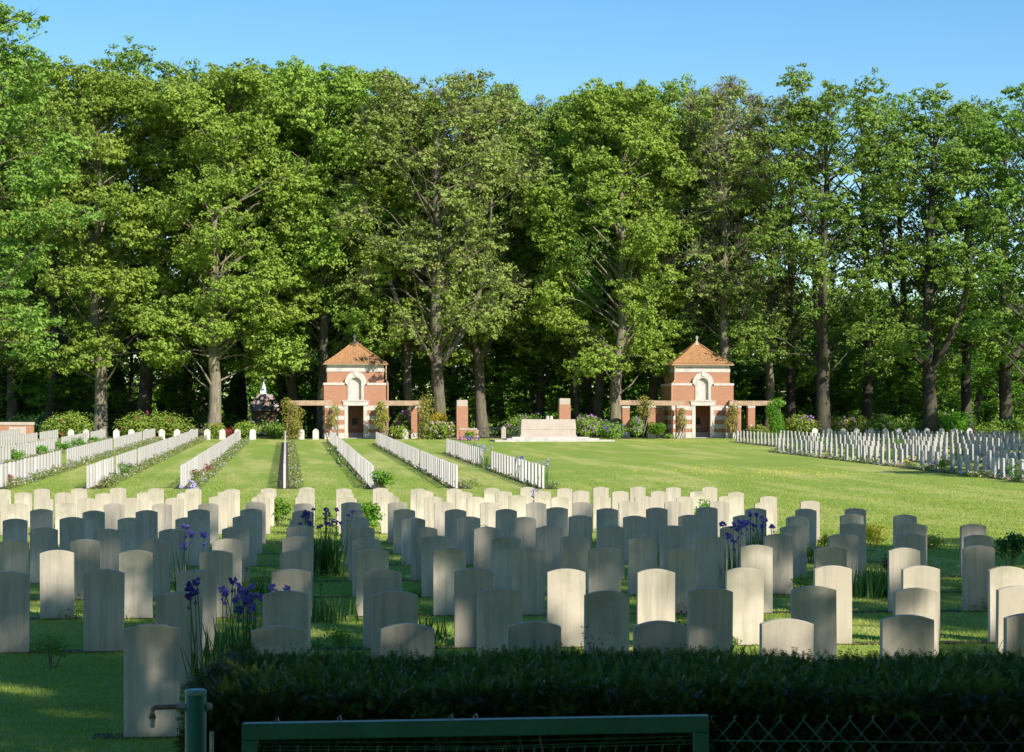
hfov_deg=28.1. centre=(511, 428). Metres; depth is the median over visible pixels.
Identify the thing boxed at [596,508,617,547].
headstone
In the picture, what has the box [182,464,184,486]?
headstone
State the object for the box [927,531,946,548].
shrub
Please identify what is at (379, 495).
headstone
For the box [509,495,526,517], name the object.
headstone
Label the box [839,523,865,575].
headstone
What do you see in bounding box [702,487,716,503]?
headstone
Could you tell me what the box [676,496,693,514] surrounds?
headstone
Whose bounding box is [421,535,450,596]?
headstone
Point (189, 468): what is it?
headstone
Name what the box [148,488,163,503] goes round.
headstone
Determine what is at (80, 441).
shrub
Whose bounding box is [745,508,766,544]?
headstone
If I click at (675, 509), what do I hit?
headstone
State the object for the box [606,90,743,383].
broadleaf tree
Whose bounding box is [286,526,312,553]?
headstone
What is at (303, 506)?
headstone
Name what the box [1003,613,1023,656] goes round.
headstone
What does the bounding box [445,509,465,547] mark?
headstone
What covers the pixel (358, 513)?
headstone
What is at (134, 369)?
broadleaf tree
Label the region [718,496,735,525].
headstone
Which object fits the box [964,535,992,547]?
headstone
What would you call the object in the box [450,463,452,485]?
headstone
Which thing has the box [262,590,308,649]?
headstone
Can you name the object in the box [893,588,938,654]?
headstone
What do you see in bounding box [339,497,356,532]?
headstone
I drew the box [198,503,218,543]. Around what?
headstone
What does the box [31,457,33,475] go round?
headstone
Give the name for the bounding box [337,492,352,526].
headstone
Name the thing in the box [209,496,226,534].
headstone
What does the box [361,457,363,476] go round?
headstone
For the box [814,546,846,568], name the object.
headstone
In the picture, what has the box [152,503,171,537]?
headstone
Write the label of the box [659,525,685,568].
headstone
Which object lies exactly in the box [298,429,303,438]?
headstone
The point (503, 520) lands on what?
headstone
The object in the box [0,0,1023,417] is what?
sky
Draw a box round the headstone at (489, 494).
[484,488,498,501]
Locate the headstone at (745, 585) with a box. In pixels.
[725,567,763,645]
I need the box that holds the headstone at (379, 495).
[376,491,392,525]
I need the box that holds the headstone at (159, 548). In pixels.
[139,538,169,598]
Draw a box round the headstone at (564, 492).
[557,488,571,516]
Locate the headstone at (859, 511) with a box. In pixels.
[845,508,865,524]
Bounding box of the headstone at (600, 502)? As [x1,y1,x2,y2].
[593,496,610,531]
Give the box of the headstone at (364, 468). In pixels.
[363,459,364,479]
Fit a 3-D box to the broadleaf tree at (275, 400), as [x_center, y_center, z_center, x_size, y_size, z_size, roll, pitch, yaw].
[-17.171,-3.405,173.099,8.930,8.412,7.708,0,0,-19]
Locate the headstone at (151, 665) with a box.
[124,623,179,736]
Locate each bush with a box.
[8,412,54,433]
[34,632,72,668]
[38,410,95,436]
[108,416,132,436]
[112,409,196,437]
[201,422,227,438]
[224,426,234,437]
[233,420,260,438]
[258,420,287,437]
[335,456,345,464]
[386,425,414,438]
[392,410,417,430]
[418,420,456,438]
[429,412,447,423]
[464,430,474,437]
[502,413,543,436]
[576,413,601,436]
[576,417,597,436]
[596,419,628,438]
[629,416,644,438]
[648,421,666,437]
[663,433,674,438]
[745,423,772,438]
[782,414,820,437]
[789,573,812,587]
[832,414,871,435]
[862,413,915,437]
[884,450,892,461]
[893,438,907,447]
[936,409,976,436]
[936,457,951,472]
[951,445,971,458]
[975,418,1023,434]
[1004,460,1023,481]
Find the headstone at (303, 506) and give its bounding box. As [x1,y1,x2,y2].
[294,503,313,511]
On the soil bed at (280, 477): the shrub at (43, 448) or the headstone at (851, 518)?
the shrub at (43, 448)
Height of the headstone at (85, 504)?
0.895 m
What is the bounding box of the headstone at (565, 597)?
[547,568,584,646]
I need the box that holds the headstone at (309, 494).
[298,492,313,504]
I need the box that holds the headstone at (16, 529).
[2,519,27,541]
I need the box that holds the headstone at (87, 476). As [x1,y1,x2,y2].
[86,465,89,487]
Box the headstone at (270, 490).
[261,488,275,518]
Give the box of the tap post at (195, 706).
[149,688,211,751]
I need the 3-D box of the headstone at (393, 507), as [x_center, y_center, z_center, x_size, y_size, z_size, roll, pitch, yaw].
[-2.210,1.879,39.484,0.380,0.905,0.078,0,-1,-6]
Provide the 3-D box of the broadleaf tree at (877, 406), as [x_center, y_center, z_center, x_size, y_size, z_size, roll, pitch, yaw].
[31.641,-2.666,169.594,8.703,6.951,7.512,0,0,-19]
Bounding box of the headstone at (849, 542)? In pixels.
[828,533,857,582]
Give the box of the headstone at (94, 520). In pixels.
[82,510,104,539]
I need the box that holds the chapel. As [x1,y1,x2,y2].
[248,382,278,431]
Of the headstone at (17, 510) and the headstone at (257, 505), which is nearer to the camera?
the headstone at (17, 510)
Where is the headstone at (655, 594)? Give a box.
[636,569,674,624]
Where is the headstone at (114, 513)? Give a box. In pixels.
[104,503,124,529]
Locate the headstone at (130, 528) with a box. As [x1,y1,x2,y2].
[118,517,141,552]
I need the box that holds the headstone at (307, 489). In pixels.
[299,487,314,519]
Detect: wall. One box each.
[0,422,34,436]
[459,428,477,439]
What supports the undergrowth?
on the woodland floor
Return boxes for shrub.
[11,447,25,460]
[36,445,48,453]
[55,441,71,450]
[71,436,85,445]
[88,437,102,441]
[98,475,118,487]
[117,461,134,475]
[190,469,202,482]
[202,463,211,470]
[274,497,290,525]
[323,626,353,645]
[325,445,337,454]
[360,502,385,527]
[369,469,395,487]
[458,477,480,487]
[549,480,559,488]
[580,626,609,656]
[677,607,686,625]
[694,499,710,514]
[806,542,815,562]
[817,534,827,546]
[866,521,889,545]
[880,558,887,573]
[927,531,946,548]
[995,531,1023,566]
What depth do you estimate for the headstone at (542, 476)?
70.29 m
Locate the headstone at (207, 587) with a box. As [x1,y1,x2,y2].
[176,570,216,649]
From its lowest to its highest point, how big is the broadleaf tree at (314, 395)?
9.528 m
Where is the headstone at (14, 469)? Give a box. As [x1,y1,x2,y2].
[12,462,15,481]
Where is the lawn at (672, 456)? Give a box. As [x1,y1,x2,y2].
[0,430,1023,751]
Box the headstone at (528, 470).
[527,462,529,481]
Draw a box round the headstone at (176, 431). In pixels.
[174,429,179,435]
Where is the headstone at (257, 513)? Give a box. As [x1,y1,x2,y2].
[240,509,261,553]
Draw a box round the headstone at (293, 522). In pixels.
[290,518,312,526]
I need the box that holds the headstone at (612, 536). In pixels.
[598,525,624,579]
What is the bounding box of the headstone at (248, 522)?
[233,515,256,565]
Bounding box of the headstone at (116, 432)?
[113,429,119,437]
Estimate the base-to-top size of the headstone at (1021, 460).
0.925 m
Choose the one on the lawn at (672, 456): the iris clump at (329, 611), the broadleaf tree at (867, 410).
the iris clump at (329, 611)
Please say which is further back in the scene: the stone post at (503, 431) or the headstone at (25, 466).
the stone post at (503, 431)
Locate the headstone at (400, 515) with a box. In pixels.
[393,509,414,553]
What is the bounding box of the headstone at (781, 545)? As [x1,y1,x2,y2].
[763,534,792,593]
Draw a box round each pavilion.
[322,334,387,438]
[660,335,733,437]
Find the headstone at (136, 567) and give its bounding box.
[119,550,152,618]
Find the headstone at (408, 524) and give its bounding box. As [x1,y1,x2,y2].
[401,518,424,564]
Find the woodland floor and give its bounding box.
[38,432,1022,437]
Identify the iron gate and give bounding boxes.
[478,427,500,438]
[506,427,518,436]
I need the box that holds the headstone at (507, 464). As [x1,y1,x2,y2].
[506,456,508,474]
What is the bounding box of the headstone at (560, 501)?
[551,496,568,516]
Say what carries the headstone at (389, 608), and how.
on the soil bed at (360, 647)
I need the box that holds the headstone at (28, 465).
[27,458,30,478]
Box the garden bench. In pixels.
[9,426,25,435]
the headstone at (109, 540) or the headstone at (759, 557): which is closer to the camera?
the headstone at (759, 557)
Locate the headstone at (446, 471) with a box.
[446,461,447,481]
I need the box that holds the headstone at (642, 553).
[628,537,656,594]
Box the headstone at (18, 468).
[16,460,19,480]
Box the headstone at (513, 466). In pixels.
[512,457,513,475]
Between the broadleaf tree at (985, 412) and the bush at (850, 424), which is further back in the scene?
the broadleaf tree at (985, 412)
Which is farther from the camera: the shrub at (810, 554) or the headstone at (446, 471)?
the headstone at (446, 471)
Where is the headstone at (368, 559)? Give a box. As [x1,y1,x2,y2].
[356,548,388,615]
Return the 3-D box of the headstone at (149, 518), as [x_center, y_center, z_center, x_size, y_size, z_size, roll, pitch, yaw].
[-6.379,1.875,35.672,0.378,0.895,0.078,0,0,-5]
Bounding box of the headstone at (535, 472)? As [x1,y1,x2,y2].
[534,463,536,485]
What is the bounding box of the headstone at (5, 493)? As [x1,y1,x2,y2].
[0,489,10,503]
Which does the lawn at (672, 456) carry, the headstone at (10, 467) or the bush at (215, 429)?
the bush at (215, 429)
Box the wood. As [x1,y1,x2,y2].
[2,277,1023,431]
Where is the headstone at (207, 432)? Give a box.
[204,429,209,439]
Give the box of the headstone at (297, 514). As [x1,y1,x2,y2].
[292,510,313,549]
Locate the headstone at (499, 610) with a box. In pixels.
[477,588,522,656]
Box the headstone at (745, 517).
[733,515,755,544]
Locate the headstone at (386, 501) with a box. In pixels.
[381,496,398,533]
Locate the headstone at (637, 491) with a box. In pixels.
[630,486,644,501]
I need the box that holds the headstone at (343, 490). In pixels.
[336,488,351,507]
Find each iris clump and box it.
[162,524,207,591]
[172,576,243,686]
[179,480,206,503]
[191,582,290,658]
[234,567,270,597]
[298,507,353,576]
[311,584,359,623]
[418,615,447,643]
[454,435,478,445]
[471,443,492,467]
[514,456,527,477]
[531,488,542,501]
[537,459,551,486]
[719,521,745,581]
[737,519,755,545]
[746,511,775,544]
[851,553,887,599]
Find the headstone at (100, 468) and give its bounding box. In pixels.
[98,461,101,481]
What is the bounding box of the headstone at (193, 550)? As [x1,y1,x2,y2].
[175,517,198,566]
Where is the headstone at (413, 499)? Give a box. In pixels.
[410,488,425,517]
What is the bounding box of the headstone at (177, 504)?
[165,498,183,528]
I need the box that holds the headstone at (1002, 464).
[1000,458,1004,477]
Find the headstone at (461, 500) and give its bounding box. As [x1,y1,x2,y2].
[456,492,471,515]
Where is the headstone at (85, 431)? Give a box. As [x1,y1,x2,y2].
[83,429,88,439]
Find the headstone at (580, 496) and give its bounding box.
[572,491,588,503]
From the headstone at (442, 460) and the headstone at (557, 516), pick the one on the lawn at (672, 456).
the headstone at (557, 516)
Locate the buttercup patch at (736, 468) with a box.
[607,440,893,478]
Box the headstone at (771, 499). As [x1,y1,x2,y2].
[759,496,776,531]
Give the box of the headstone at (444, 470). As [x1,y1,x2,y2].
[443,460,445,481]
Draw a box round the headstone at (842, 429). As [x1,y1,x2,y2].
[840,428,845,437]
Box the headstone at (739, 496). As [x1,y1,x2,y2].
[727,492,743,515]
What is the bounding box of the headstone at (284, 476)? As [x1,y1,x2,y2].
[283,465,285,487]
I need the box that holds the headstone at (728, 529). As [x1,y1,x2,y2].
[720,526,745,570]
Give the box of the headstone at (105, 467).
[104,459,106,476]
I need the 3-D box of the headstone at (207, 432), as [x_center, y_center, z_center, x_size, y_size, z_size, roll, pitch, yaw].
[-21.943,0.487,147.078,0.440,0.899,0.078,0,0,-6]
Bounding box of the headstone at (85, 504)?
[77,498,95,517]
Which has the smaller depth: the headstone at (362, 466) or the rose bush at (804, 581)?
the rose bush at (804, 581)
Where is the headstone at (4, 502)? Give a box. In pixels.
[0,498,8,535]
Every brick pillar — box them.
[456,400,467,438]
[558,398,570,418]
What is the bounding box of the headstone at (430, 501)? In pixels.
[424,496,441,527]
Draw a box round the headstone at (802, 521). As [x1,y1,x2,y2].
[786,516,809,561]
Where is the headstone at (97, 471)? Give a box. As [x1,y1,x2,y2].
[96,463,98,483]
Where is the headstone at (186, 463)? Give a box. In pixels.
[185,462,187,483]
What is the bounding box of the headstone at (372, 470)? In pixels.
[371,465,373,487]
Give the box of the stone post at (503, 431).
[501,426,505,439]
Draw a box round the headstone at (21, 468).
[20,460,23,478]
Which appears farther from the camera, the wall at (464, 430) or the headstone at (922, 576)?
the wall at (464, 430)
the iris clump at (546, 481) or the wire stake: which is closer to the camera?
the wire stake
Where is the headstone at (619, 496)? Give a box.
[612,491,628,524]
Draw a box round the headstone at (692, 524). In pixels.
[678,515,701,550]
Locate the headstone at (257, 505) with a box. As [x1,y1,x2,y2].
[245,502,265,542]
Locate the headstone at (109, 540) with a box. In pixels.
[94,529,120,570]
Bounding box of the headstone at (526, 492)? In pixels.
[520,487,533,503]
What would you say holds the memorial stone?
on the lawn at (672, 456)
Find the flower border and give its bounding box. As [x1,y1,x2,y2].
[0,435,1023,487]
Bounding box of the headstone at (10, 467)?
[8,462,11,482]
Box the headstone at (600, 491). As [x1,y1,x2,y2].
[593,487,608,497]
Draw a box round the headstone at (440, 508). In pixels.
[434,502,453,535]
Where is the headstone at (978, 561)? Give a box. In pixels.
[962,545,994,611]
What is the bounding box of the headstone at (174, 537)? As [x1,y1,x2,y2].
[159,529,185,582]
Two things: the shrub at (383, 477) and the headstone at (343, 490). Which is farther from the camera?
the shrub at (383, 477)
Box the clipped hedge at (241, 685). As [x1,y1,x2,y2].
[169,640,1023,751]
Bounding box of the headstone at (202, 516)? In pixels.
[188,509,209,552]
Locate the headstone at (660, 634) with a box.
[633,620,686,654]
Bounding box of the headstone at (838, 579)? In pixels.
[813,565,851,644]
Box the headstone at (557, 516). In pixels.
[546,507,567,536]
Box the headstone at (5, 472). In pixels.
[4,463,7,485]
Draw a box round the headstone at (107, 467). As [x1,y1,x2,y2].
[107,459,108,475]
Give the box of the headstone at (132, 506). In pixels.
[122,498,140,517]
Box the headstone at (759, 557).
[740,545,772,612]
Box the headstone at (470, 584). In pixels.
[454,568,492,647]
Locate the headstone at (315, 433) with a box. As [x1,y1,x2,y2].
[313,429,318,438]
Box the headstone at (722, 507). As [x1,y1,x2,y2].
[709,501,728,536]
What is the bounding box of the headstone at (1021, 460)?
[1019,459,1023,477]
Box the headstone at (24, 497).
[14,492,31,526]
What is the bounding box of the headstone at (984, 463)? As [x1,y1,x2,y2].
[982,456,986,470]
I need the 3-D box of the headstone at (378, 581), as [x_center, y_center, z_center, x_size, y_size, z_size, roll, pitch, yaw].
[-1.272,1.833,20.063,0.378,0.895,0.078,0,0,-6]
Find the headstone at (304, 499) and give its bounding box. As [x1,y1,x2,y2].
[295,496,312,504]
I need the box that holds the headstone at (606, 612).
[584,590,629,655]
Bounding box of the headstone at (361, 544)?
[352,538,380,597]
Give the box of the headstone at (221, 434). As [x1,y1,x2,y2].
[219,429,224,439]
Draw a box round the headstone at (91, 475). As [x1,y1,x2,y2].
[90,464,92,486]
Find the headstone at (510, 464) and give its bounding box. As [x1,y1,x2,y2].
[509,456,511,475]
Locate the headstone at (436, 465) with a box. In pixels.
[435,457,437,474]
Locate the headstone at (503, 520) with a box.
[495,509,516,536]
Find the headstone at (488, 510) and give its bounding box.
[480,502,499,527]
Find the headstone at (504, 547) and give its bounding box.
[492,536,520,588]
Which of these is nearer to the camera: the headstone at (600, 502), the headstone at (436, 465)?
the headstone at (600, 502)
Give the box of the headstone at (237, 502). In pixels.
[225,489,239,516]
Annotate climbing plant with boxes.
[279,397,305,439]
[330,401,339,436]
[371,400,389,435]
[415,393,435,438]
[635,394,657,438]
[676,408,687,438]
[722,400,739,438]
[765,397,785,438]
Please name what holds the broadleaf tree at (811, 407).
on the woodland floor
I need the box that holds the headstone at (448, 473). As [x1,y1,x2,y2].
[448,462,449,484]
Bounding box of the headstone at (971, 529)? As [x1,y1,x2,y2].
[960,524,985,576]
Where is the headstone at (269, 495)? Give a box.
[257,492,273,525]
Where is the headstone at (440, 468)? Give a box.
[439,459,441,478]
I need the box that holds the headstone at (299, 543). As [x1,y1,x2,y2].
[282,536,311,552]
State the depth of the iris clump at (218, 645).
15.90 m
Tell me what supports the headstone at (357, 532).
on the soil bed at (360, 647)
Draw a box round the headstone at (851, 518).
[840,514,863,524]
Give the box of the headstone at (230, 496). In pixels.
[217,491,234,526]
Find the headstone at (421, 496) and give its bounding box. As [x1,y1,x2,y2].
[416,491,432,518]
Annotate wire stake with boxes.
[209,731,213,751]
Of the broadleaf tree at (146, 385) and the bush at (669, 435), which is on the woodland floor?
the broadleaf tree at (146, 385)
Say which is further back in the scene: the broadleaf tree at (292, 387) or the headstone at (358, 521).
the broadleaf tree at (292, 387)
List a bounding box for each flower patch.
[902,460,911,466]
[917,462,936,470]
[966,469,987,477]
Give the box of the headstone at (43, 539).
[30,527,57,583]
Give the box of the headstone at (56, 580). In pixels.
[40,550,74,618]
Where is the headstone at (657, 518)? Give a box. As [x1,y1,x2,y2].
[646,507,667,551]
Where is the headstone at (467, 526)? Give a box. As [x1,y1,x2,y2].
[457,516,479,564]
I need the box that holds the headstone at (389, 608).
[371,591,417,659]
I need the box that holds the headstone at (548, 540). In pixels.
[536,526,561,579]
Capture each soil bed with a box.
[0,442,1021,488]
[6,526,994,738]
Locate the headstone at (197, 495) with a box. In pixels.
[185,488,200,508]
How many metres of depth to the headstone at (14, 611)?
19.68 m
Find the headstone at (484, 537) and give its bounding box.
[474,527,499,570]
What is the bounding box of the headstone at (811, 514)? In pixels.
[795,509,816,548]
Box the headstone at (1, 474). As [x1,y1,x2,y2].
[0,464,3,486]
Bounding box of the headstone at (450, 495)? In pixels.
[446,488,461,508]
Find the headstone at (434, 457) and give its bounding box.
[433,456,435,475]
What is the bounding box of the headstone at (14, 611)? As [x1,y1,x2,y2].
[0,571,29,652]
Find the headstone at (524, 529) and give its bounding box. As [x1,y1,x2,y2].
[512,517,535,548]
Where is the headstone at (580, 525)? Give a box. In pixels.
[568,515,591,548]
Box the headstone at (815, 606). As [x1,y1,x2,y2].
[791,586,836,663]
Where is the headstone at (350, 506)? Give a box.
[341,502,360,540]
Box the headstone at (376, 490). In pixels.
[373,488,387,505]
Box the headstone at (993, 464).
[991,457,995,476]
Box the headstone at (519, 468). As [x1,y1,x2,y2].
[518,459,520,479]
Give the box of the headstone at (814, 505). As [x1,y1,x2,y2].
[800,501,819,540]
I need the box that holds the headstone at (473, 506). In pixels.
[467,497,484,517]
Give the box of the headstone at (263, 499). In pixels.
[251,496,269,533]
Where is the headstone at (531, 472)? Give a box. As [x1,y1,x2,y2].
[530,462,533,484]
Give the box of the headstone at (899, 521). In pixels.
[893,514,916,548]
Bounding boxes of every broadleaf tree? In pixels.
[0,1,105,362]
[0,55,211,436]
[0,58,122,430]
[0,60,94,421]
[0,171,112,432]
[0,351,46,423]
[2,344,94,422]
[25,348,139,427]
[45,166,191,382]
[47,35,248,421]
[70,328,194,430]
[104,72,249,432]
[118,57,334,437]
[124,157,264,433]
[137,337,241,428]
[153,343,258,434]
[191,124,260,421]
[209,57,376,426]
[221,63,333,424]
[225,54,419,437]
[259,350,318,434]
[262,330,337,435]
[280,64,443,354]
[303,363,418,427]
[320,71,460,426]
[322,67,546,437]
[329,188,455,386]
[338,82,484,437]
[385,73,577,436]
[391,352,449,417]
[395,209,518,414]
[398,359,502,435]
[427,82,570,435]
[442,340,535,425]
[471,353,584,429]
[473,107,608,418]
[473,139,593,414]
[489,78,649,435]
[509,135,632,436]
[517,77,706,437]
[523,77,679,435]
[529,354,612,420]
[578,357,660,421]
[583,73,755,435]
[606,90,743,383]
[631,365,660,422]
[644,146,810,386]
[649,75,793,360]
[657,82,760,350]
[658,358,763,418]
[709,94,823,434]
[715,62,936,437]
[729,95,864,433]
[729,313,862,414]
[730,360,815,426]
[756,358,861,419]
[778,330,889,432]
[793,87,934,435]
[801,328,961,417]
[819,81,1023,436]
[839,354,939,435]
[840,92,960,434]
[873,333,979,428]
[888,99,1023,435]
[906,87,1023,435]
[916,303,1023,430]
[936,82,1023,376]
[937,353,1023,432]
[976,353,1023,425]
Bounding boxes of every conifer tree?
[0,362,24,421]
[18,373,42,418]
[41,374,66,416]
[62,375,91,427]
[107,369,129,427]
[156,378,182,433]
[223,375,245,427]
[744,374,765,424]
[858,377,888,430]
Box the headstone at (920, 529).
[901,524,926,565]
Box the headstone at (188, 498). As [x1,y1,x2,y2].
[177,493,193,516]
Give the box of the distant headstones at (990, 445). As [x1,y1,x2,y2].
[0,428,1023,473]
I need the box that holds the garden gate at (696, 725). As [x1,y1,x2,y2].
[242,713,708,751]
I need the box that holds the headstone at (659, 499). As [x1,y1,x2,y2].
[650,491,666,507]
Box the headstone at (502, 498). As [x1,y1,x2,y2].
[495,491,511,508]
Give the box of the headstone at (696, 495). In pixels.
[689,491,705,510]
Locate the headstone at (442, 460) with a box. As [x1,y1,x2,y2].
[441,459,443,479]
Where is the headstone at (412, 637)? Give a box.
[380,623,434,660]
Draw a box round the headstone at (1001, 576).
[987,566,1023,641]
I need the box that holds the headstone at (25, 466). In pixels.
[24,458,26,478]
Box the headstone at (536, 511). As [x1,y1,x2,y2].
[526,502,545,527]
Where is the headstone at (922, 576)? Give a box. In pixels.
[901,565,939,642]
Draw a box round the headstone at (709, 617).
[687,587,732,655]
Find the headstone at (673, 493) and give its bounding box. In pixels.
[665,487,680,501]
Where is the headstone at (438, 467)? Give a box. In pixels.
[437,458,439,478]
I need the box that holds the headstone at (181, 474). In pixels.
[180,465,182,484]
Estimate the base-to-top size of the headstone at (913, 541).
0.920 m
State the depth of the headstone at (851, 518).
33.55 m
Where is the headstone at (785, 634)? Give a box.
[759,618,813,660]
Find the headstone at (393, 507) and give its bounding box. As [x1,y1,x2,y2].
[388,502,407,542]
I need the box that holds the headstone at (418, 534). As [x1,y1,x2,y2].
[411,527,436,579]
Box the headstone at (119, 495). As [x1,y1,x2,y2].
[110,488,125,503]
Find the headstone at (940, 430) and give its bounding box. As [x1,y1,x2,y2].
[938,428,943,437]
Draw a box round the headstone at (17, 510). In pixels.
[7,503,27,520]
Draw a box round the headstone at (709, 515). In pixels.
[696,507,717,536]
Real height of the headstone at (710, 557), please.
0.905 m
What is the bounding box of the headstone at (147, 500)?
[137,492,153,510]
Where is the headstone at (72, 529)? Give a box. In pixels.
[59,517,84,550]
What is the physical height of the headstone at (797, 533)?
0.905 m
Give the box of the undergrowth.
[0,407,1023,436]
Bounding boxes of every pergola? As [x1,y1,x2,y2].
[287,400,332,438]
[380,400,424,438]
[618,400,684,438]
[725,400,776,438]
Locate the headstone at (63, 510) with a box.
[55,503,75,543]
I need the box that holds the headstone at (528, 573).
[512,548,544,615]
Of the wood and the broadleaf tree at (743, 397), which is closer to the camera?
the broadleaf tree at (743, 397)
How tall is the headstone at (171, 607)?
0.905 m
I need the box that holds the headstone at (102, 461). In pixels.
[101,460,103,477]
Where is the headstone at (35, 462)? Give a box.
[34,456,37,472]
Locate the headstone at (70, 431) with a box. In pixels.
[68,429,73,435]
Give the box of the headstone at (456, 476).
[455,465,457,487]
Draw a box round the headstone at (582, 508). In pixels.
[572,502,591,516]
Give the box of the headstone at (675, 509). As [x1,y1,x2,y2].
[664,501,683,525]
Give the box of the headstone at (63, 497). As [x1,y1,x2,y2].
[55,492,71,504]
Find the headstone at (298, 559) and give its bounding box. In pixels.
[280,550,312,615]
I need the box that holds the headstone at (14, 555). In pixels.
[0,539,28,574]
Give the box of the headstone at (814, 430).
[812,428,817,436]
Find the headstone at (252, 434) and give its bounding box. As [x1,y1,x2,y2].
[250,429,255,439]
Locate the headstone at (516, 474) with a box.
[514,458,517,477]
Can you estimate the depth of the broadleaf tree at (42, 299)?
207.24 m
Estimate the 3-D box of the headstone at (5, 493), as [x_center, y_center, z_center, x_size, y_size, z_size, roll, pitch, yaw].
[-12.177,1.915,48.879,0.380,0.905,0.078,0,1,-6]
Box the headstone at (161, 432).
[159,429,164,438]
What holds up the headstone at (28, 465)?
on the soil bed at (280, 477)
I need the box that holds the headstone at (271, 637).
[251,625,305,656]
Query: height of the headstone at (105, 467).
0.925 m
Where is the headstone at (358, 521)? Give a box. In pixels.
[345,517,368,565]
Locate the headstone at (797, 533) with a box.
[780,525,806,577]
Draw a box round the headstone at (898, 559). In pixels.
[887,548,919,611]
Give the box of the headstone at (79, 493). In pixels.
[71,488,87,516]
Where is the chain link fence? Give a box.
[709,715,1023,751]
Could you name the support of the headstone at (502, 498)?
on the soil bed at (360, 647)
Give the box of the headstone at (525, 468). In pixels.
[524,460,526,480]
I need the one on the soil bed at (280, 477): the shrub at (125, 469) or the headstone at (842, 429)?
the shrub at (125, 469)
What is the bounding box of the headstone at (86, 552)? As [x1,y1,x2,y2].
[69,539,99,599]
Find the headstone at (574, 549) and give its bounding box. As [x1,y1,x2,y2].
[560,535,589,593]
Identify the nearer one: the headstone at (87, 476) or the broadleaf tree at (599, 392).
the headstone at (87, 476)
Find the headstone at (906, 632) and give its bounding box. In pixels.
[880,614,933,659]
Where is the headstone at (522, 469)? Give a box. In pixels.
[521,459,523,480]
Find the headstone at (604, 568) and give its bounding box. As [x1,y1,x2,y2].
[588,547,620,592]
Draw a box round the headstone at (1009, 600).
[995,585,1023,653]
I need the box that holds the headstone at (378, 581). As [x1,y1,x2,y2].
[363,569,401,649]
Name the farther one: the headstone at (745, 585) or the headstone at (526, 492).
the headstone at (526, 492)
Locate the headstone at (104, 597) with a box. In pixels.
[83,569,124,650]
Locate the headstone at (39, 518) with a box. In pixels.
[30,509,52,529]
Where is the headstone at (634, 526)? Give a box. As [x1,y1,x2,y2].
[623,516,646,563]
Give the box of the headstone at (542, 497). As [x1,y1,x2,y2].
[534,491,550,508]
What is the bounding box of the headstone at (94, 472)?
[93,464,95,485]
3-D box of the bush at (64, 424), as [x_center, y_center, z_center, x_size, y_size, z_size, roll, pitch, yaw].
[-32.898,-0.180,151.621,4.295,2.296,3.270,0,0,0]
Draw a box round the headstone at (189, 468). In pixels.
[188,460,190,479]
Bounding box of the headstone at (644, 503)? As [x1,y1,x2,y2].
[634,496,652,517]
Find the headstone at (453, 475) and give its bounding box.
[452,464,454,486]
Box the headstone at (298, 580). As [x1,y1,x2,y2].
[271,569,310,648]
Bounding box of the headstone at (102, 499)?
[95,493,112,511]
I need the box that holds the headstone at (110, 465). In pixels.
[109,458,111,473]
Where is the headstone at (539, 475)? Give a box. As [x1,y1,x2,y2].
[537,464,540,486]
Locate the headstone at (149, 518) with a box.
[136,510,157,539]
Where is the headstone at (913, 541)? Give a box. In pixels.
[896,533,925,565]
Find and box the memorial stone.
[489,419,614,441]
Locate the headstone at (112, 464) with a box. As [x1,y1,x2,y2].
[111,457,113,475]
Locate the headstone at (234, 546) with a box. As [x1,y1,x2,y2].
[212,538,241,596]
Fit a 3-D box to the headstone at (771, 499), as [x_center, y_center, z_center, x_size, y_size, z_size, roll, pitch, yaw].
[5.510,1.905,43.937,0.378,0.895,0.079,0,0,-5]
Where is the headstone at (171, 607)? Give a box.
[156,592,202,686]
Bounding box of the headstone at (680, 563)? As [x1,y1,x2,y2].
[663,548,695,612]
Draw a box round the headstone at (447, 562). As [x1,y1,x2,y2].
[433,548,465,614]
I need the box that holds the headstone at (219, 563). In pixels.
[199,550,232,616]
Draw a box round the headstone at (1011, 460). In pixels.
[1009,458,1013,477]
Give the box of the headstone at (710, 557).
[695,536,724,588]
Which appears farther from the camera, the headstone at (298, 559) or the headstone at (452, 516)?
the headstone at (452, 516)
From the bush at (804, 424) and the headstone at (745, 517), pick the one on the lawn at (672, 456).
the bush at (804, 424)
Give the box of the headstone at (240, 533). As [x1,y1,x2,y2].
[222,527,248,581]
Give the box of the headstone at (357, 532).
[348,526,374,581]
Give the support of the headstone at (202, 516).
on the soil bed at (360, 647)
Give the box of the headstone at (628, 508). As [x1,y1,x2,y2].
[618,501,637,526]
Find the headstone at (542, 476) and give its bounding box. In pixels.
[541,465,543,487]
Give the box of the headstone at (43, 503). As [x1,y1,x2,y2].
[34,498,53,527]
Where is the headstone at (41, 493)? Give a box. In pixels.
[34,489,49,499]
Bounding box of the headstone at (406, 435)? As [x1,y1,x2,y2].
[402,429,407,438]
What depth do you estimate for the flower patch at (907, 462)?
91.41 m
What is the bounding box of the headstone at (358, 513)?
[342,509,363,552]
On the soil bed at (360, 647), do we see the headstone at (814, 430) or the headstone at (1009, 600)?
the headstone at (1009, 600)
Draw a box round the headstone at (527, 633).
[507,621,560,654]
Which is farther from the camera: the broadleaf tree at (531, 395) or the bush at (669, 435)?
the broadleaf tree at (531, 395)
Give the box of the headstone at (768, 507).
[754,502,773,534]

